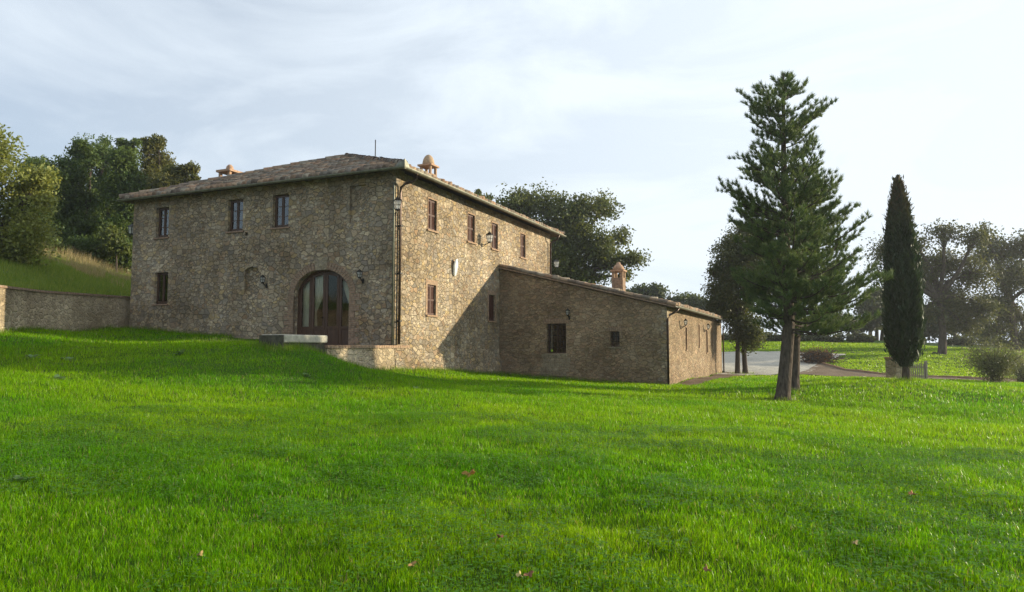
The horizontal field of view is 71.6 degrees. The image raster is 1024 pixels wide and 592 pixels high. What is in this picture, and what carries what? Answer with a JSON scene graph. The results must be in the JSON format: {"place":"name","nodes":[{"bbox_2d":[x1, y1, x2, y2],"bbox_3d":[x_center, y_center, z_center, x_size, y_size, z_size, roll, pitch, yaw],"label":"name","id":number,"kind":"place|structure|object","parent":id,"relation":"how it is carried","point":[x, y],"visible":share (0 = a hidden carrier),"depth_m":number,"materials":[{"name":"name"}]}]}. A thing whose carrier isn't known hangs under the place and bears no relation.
{"place":"outdoors","nodes":[
{"label":"outdoors","id":0,"kind":"place"},
{"bbox_2d":[0,251,130,295],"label":"hillside","id":1,"kind":"structure","parent":0,"point":[49,279],"depth_m":29.68,"materials":[{"name":"green plant"}]},
{"bbox_2d":[0,123,62,265],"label":"oak tree","id":2,"kind":"object","parent":1,"relation":"on","point":[20,229],"visible":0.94,"depth_m":30.10,"materials":[{"name":"green plant"}]},
{"bbox_2d":[3,154,82,241],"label":"oak tree","id":3,"kind":"object","parent":1,"relation":"on","point":[67,231],"visible":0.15,"depth_m":44.28,"materials":[{"name":"green plant"}]},
{"bbox_2d":[35,235,72,254],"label":"bush","id":4,"kind":"object","parent":1,"relation":"on","point":[60,246],"visible":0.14,"depth_m":41.28,"materials":[{"name":"green plant"}]},
{"bbox_2d":[59,234,94,257],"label":"bush","id":5,"kind":"object","parent":1,"relation":"on","point":[73,241],"visible":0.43,"depth_m":42.63,"materials":[{"name":"green plant"}]},
{"bbox_2d":[51,132,112,238],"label":"oak tree","id":6,"kind":"object","parent":1,"relation":"on","point":[86,204],"visible":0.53,"depth_m":46.29,"materials":[{"name":"green plant"}]},
{"bbox_2d":[36,241,131,286],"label":"dry stalks","id":7,"kind":"object","parent":1,"relation":"on","point":[79,262],"visible":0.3,"depth_m":38.04,"materials":[{"name":"beige plant"}]},
{"bbox_2d":[77,235,118,267],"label":"bush","id":8,"kind":"object","parent":1,"relation":"on","point":[94,252],"visible":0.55,"depth_m":42.72,"materials":[{"name":"green plant"}]},
{"bbox_2d":[85,133,116,237],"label":"oak tree","id":9,"kind":"object","parent":1,"relation":"on","point":[102,148],"visible":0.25,"depth_m":50.07,"materials":[{"name":"green plant"}]},
{"bbox_2d":[93,222,132,272],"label":"tree","id":10,"kind":"object","parent":1,"relation":"on","point":[114,243],"visible":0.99,"depth_m":42.38,"materials":[{"name":"green plant"}]},
{"bbox_2d":[107,239,132,273],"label":"bush","id":11,"kind":"object","parent":1,"relation":"on","point":[126,262],"visible":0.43,"depth_m":43.71,"materials":[{"name":"green plant"}]},
{"bbox_2d":[96,137,148,272],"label":"oak tree","id":12,"kind":"object","parent":1,"relation":"on","point":[123,176],"visible":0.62,"depth_m":45.43,"materials":[{"name":"green plant"}]},
{"bbox_2d":[138,133,177,188],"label":"oak tree","id":13,"kind":"object","parent":1,"relation":"on","point":[152,146],"visible":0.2,"depth_m":49.30,"materials":[{"name":"green plant"}]},
{"bbox_2d":[143,160,201,189],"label":"oak tree","id":14,"kind":"object","parent":1,"relation":"on","point":[171,174],"visible":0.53,"depth_m":46.26,"materials":[{"name":"green plant"}]},
{"bbox_2d":[0,327,1023,591],"bbox_3d":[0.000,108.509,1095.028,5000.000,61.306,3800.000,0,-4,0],"label":"ground","id":15,"kind":"structure","parent":0,"point":[362,379],"depth_m":8.13,"materials":[{"name":"green plant"}]},
{"bbox_2d":[6,475,35,482],"bbox_3d":[-5.011,1.866,7.197,0.299,0.084,0.236,0,-4,0],"label":"weed plant","id":16,"kind":"object","parent":15,"relation":"on","point":[18,478],"visible":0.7,"depth_m":7.20,"materials":[{"name":"green plant"}]},
{"bbox_2d":[22,354,39,358],"bbox_3d":[-12.114,1.534,17.875,0.449,0.137,0.332,3,-5,-39],"label":"weed plant","id":17,"kind":"object","parent":15,"relation":"on","point":[29,355],"visible":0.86,"depth_m":17.90,"materials":[{"name":"green plant"}]},
{"bbox_2d":[43,374,65,379],"bbox_3d":[-10.049,1.799,15.578,0.461,0.150,0.424,2,-5,-28],"label":"weed plant","id":18,"kind":"object","parent":15,"relation":"on","point":[57,375],"visible":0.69,"depth_m":15.61,"materials":[{"name":"green plant"}]},
{"bbox_2d":[0,285,130,331],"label":"retaining wall","id":19,"kind":"structure","parent":15,"relation":"on","point":[27,307],"depth_m":26.18,"materials":[{"name":"stone"}]},
{"bbox_2d":[259,334,326,353],"bbox_3d":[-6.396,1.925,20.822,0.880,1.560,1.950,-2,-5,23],"label":"stone bench","id":20,"kind":"object","parent":15,"relation":"on","point":[318,341],"visible":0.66,"depth_m":20.30,"materials":[{"name":"stone"}]},
{"bbox_2d":[117,140,565,373],"bbox_3d":[-6.907,-1.135,34.956,14.390,11.100,17.017,-2,-5,23],"label":"stone farmhouse","id":21,"kind":"object","parent":15,"relation":"on","point":[308,239],"visible":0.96,"depth_m":27.94,"materials":[{"name":"stone"}]},
{"bbox_2d":[128,223,132,234],"bbox_3d":[-16.475,-2.856,30.920,0.512,0.692,0.267,-2,-5,23],"label":"wall lantern","id":22,"kind":"object","parent":21,"relation":"attached to","point":[130,229],"depth_m":30.89,"materials":[{"name":"white glass"}]},
{"bbox_2d":[151,273,167,305],"bbox_3d":[-14.662,-0.290,29.756,0.920,1.395,0.265,-2,-5,23],"label":"window","id":23,"kind":"structure","parent":21,"relation":"in","point":[159,303],"depth_m":29.83,"materials":[{"name":"brown paint"}]},
{"bbox_2d":[153,207,168,239],"bbox_3d":[-14.708,-3.071,29.977,0.880,1.355,0.265,-2,-5,23],"label":"window","id":24,"kind":"structure","parent":21,"relation":"in","point":[163,212],"depth_m":30.06,"materials":[{"name":"brown paint"}]},
{"bbox_2d":[225,199,243,233],"bbox_3d":[-11.003,-3.187,28.371,0.920,1.355,0.265,-2,-5,23],"label":"window","id":25,"kind":"structure","parent":21,"relation":"in","point":[236,224],"depth_m":28.45,"materials":[{"name":"brown paint"}]},
{"bbox_2d":[260,275,267,287],"bbox_3d":[-9.538,-0.567,27.285,0.162,0.501,0.310,-2,-5,23],"label":"wall lantern","id":26,"kind":"object","parent":21,"relation":"attached to","point":[262,279],"depth_m":27.20,"materials":[{"name":"black metal"}]},
{"bbox_2d":[270,194,289,229],"bbox_3d":[-8.903,-3.253,27.461,0.920,1.355,0.265,-2,-5,23],"label":"window","id":27,"kind":"structure","parent":21,"relation":"in","point":[282,201],"depth_m":27.53,"materials":[{"name":"brown paint"}]},
{"bbox_2d":[299,276,311,334],"bbox_3d":[-7.829,0.568,26.936,0.557,2.628,0.055,-2,-5,23],"label":"door leaf","id":28,"kind":"structure","parent":21,"relation":"in","point":[302,330],"depth_m":26.90,"materials":[{"name":"brown paint"}]},
{"bbox_2d":[311,272,325,334],"bbox_3d":[-7.290,0.483,26.671,0.626,2.760,0.122,-2,-5,23],"label":"door leaf","id":29,"kind":"structure","parent":21,"relation":"in","point":[315,330],"depth_m":26.68,"materials":[{"name":"brown paint"}]},
{"bbox_2d":[325,272,339,344],"bbox_3d":[-6.693,0.467,26.450,0.626,2.760,0.055,-2,-5,23],"label":"door leaf","id":30,"kind":"structure","parent":21,"relation":"in","point":[332,332],"depth_m":26.39,"materials":[{"name":"brown paint"}]},
{"bbox_2d":[339,275,348,344],"bbox_3d":[-6.139,0.515,26.203,0.557,2.628,0.055,-2,-5,23],"label":"door leaf","id":31,"kind":"structure","parent":21,"relation":"in","point":[343,330],"depth_m":26.22,"materials":[{"name":"brown paint"}]},
{"bbox_2d":[357,269,363,282],"bbox_3d":[-5.438,-0.715,25.510,0.162,0.501,0.310,-2,-5,23],"label":"wall lantern","id":32,"kind":"object","parent":21,"relation":"attached to","point":[359,273],"depth_m":25.42,"materials":[{"name":"black metal"}]},
{"bbox_2d":[393,196,401,216],"bbox_3d":[-4.075,-3.179,25.059,0.267,0.692,0.512,2,-4,-21],"label":"wall lantern","id":33,"kind":"object","parent":21,"relation":"attached to","point":[397,200],"depth_m":24.88,"materials":[{"name":"white glass"}]},
{"bbox_2d":[453,259,458,275],"bbox_3d":[-2.312,-1.165,29.129,0.183,0.720,0.331,-2,-5,23],"label":"oval plaque","id":34,"kind":"object","parent":21,"relation":"attached to","point":[455,266],"visible":1,"depth_m":29.07,"materials":[{"name":"white stone"}]},
{"bbox_2d":[482,231,492,246],"bbox_3d":[-1.108,-2.538,31.581,0.512,0.692,0.267,-2,-5,23],"label":"wall lantern","id":35,"kind":"object","parent":21,"relation":"attached to","point":[489,236],"depth_m":31.47,"materials":[{"name":"white glass"}]},
{"bbox_2d":[551,259,558,269],"bbox_3d":[2.386,-1.764,39.788,0.512,0.692,0.267,2,-4,-21],"label":"wall lantern","id":36,"kind":"object","parent":21,"relation":"attached to","point":[556,263],"depth_m":39.76,"materials":[{"name":"white glass"}]},
{"bbox_2d":[325,345,409,369],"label":"stone terrace","id":37,"kind":"structure","parent":15,"relation":"on","point":[381,356],"depth_m":23.43,"materials":[{"name":"stone"}]},
{"bbox_2d":[461,469,474,476],"bbox_3d":[-0.483,2.029,8.134,0.116,0.078,0.201,-20,-3,-41],"label":"fallen leaf","id":38,"kind":"object","parent":15,"relation":"on","point":[472,471],"visible":0.96,"depth_m":8.13,"materials":[{"name":"brown plant"}]},
{"bbox_2d":[0,324,936,401],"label":"edge grass","id":39,"kind":"structure","parent":15,"relation":"on","point":[281,348],"depth_m":24.59,"materials":[{"name":"green plant"}]},
{"bbox_2d":[474,188,494,201],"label":"oak tree","id":40,"kind":"object","parent":15,"relation":"on","point":[478,191],"visible":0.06,"depth_m":63.62,"materials":[{"name":"green plant"}]},
{"bbox_2d":[0,403,1023,591],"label":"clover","id":41,"kind":"object","parent":15,"relation":"on","point":[629,494],"visible":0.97,"depth_m":7.12,"materials":[{"name":"green plant"}]},
{"bbox_2d":[523,570,533,576],"bbox_3d":[0.111,1.855,4.741,0.074,0.034,0.050,-12,15,-6],"label":"fallen leaf","id":42,"kind":"object","parent":15,"relation":"on","point":[529,574],"visible":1,"depth_m":4.73,"materials":[{"name":"brown plant"}]},
{"bbox_2d":[494,177,653,349],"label":"oak tree","id":43,"kind":"object","parent":15,"relation":"on","point":[578,247],"visible":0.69,"depth_m":59.43,"materials":[{"name":"green plant"}]},
{"bbox_2d":[498,262,726,384],"bbox_3d":[6.788,1.793,39.755,8.413,6.550,18.279,-2,-5,23],"label":"stone annex","id":44,"kind":"object","parent":15,"relation":"on","point":[617,331],"visible":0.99,"depth_m":31.88,"materials":[{"name":"brown stone"}]},
{"bbox_2d":[545,323,567,354],"bbox_3d":[2.043,1.958,32.080,1.080,1.425,0.300,-2,-5,23],"label":"window","id":45,"kind":"structure","parent":44,"relation":"in","point":[549,329],"depth_m":32.14,"materials":[{"name":"brown paint"}]},
{"bbox_2d":[565,308,569,319],"bbox_3d":[2.511,0.802,31.665,0.162,0.501,0.310,-2,-5,23],"label":"wall lantern","id":46,"kind":"object","parent":44,"relation":"attached to","point":[567,310],"depth_m":31.57,"materials":[{"name":"black metal"}]},
{"bbox_2d":[609,331,621,348],"bbox_3d":[4.534,1.920,30.997,0.570,0.745,0.300,-2,-5,23],"label":"window","id":47,"kind":"structure","parent":44,"relation":"in","point":[616,346],"depth_m":31.04,"materials":[{"name":"brown paint"}]},
{"bbox_2d":[626,282,670,298],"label":"round tree","id":48,"kind":"object","parent":15,"relation":"on","point":[652,289],"visible":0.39,"depth_m":92.52,"materials":[{"name":"green plant"}]},
{"bbox_2d":[666,289,707,309],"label":"round tree","id":49,"kind":"object","parent":15,"relation":"on","point":[691,300],"visible":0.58,"depth_m":92.81,"materials":[{"name":"green plant"}]},
{"bbox_2d":[699,222,776,373],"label":"oak tree","id":50,"kind":"object","parent":15,"relation":"on","point":[726,302],"visible":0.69,"depth_m":43.68,"materials":[{"name":"green plant"}]},
{"bbox_2d":[721,332,767,339],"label":"bush","id":51,"kind":"object","parent":15,"relation":"on","point":[726,335],"visible":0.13,"depth_m":70.26,"materials":[{"name":"green plant"}]},
{"bbox_2d":[764,330,781,340],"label":"bush","id":52,"kind":"object","parent":15,"relation":"on","point":[775,336],"visible":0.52,"depth_m":69.40,"materials":[{"name":"green plant"}]},
{"bbox_2d":[717,351,845,374],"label":"gravel yard","id":53,"kind":"structure","parent":15,"relation":"on","point":[762,363],"depth_m":51.39,"materials":[{"name":"grey gravel"}]},
{"bbox_2d":[716,70,894,400],"bbox_3d":[9.199,-1.909,22.462,4.964,10.924,4.702,-3,-5,38],"label":"pine tree","id":54,"kind":"object","parent":15,"relation":"on","point":[790,284],"visible":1,"depth_m":22.06,"materials":[{"name":"green plant"}]},
{"bbox_2d":[749,162,877,391],"bbox_3d":[10.406,-0.596,24.884,4.098,8.377,4.209,0,-4,0],"label":"pine tree","id":55,"kind":"object","parent":15,"relation":"on","point":[770,325],"visible":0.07,"depth_m":24.68,"materials":[{"name":"green plant"}]},
{"bbox_2d":[800,333,844,341],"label":"bush","id":56,"kind":"object","parent":15,"relation":"on","point":[831,338],"visible":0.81,"depth_m":69.38,"materials":[{"name":"green plant"}]},
{"bbox_2d":[800,340,850,362],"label":"bush","id":57,"kind":"object","parent":15,"relation":"on","point":[814,356],"visible":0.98,"depth_m":51.43,"materials":[{"name":"brown plant"}]},
{"bbox_2d":[801,312,859,336],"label":"oak tree","id":58,"kind":"object","parent":15,"relation":"on","point":[849,331],"visible":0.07,"depth_m":82.46,"materials":[{"name":"green plant"}]},
{"bbox_2d":[836,331,875,341],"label":"bush","id":59,"kind":"object","parent":15,"relation":"on","point":[858,337],"visible":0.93,"depth_m":69.61,"materials":[{"name":"green plant"}]},
{"bbox_2d":[851,282,883,340],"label":"oak tree","id":60,"kind":"object","parent":15,"relation":"on","point":[872,305],"visible":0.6,"depth_m":79.22,"materials":[{"name":"green plant"}]},
{"bbox_2d":[883,357,901,378],"bbox_3d":[15.768,3.135,29.050,0.680,1.270,0.680,1,-4,-12],"label":"gate post","id":61,"kind":"object","parent":15,"relation":"on","point":[893,369],"visible":0.23,"depth_m":28.90,"materials":[{"name":"stone"}]},
{"bbox_2d":[910,361,927,378],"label":"wooden gate","id":62,"kind":"structure","parent":61,"relation":"attached to","point":[923,374],"depth_m":28.85,"materials":[{"name":"grey wood"}]},
{"bbox_2d":[880,174,927,380],"bbox_3d":[15.008,-0.678,27.348,1.807,8.207,1.771,0,-4,0],"label":"cypress tree","id":63,"kind":"object","parent":15,"relation":"on","point":[903,321],"visible":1,"depth_m":26.95,"materials":[{"name":"green plant"}]},
{"bbox_2d":[820,362,1015,379],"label":"kerb","id":64,"kind":"structure","parent":15,"relation":"on","point":[842,368],"depth_m":42.51,"materials":[{"name":"stone"}]},
{"bbox_2d":[857,217,1013,354],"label":"oak tree","id":65,"kind":"object","parent":15,"relation":"on","point":[939,293],"visible":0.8,"depth_m":57.72,"materials":[{"name":"green plant"}]},
{"bbox_2d":[881,307,1002,342],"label":"oak tree","id":66,"kind":"object","parent":15,"relation":"on","point":[932,332],"visible":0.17,"depth_m":75.15,"materials":[{"name":"green plant"}]},
{"bbox_2d":[937,334,982,345],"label":"bush","id":67,"kind":"object","parent":15,"relation":"on","point":[955,340],"visible":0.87,"depth_m":69.71,"materials":[{"name":"green plant"}]},
{"bbox_2d":[953,327,1023,382],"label":"shrub","id":68,"kind":"object","parent":15,"relation":"on","point":[993,365],"visible":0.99,"depth_m":30.52,"materials":[{"name":"green plant"}]},
{"bbox_2d":[962,220,1023,350],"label":"oak tree","id":69,"kind":"object","parent":15,"relation":"on","point":[1010,325],"visible":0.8,"depth_m":62.88,"materials":[{"name":"green plant"}]},
{"bbox_2d":[977,336,1009,347],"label":"bush","id":70,"kind":"object","parent":15,"relation":"on","point":[1003,341],"visible":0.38,"depth_m":69.06,"materials":[{"name":"green plant"}]},
{"bbox_2d":[1005,347,1023,382],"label":"shrub","id":71,"kind":"object","parent":15,"relation":"on","point":[1021,377],"visible":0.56,"depth_m":32.73,"materials":[{"name":"green plant"}]},
{"bbox_2d":[0,0,1023,342],"label":"sky","id":72,"kind":"structure","parent":0,"point":[638,100],"materials":[{"name":"white"}]},
{"bbox_2d":[679,372,742,384],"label":"gravel path","id":73,"kind":"structure","parent":0,"point":[695,381],"depth_m":34.38,"materials":[{"name":"beige gravel"}]},
{"bbox_2d":[800,363,1016,381],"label":"dirt track","id":74,"kind":"structure","parent":0,"point":[823,369],"depth_m":43.14,"materials":[{"name":"beige soil"}]}
]}

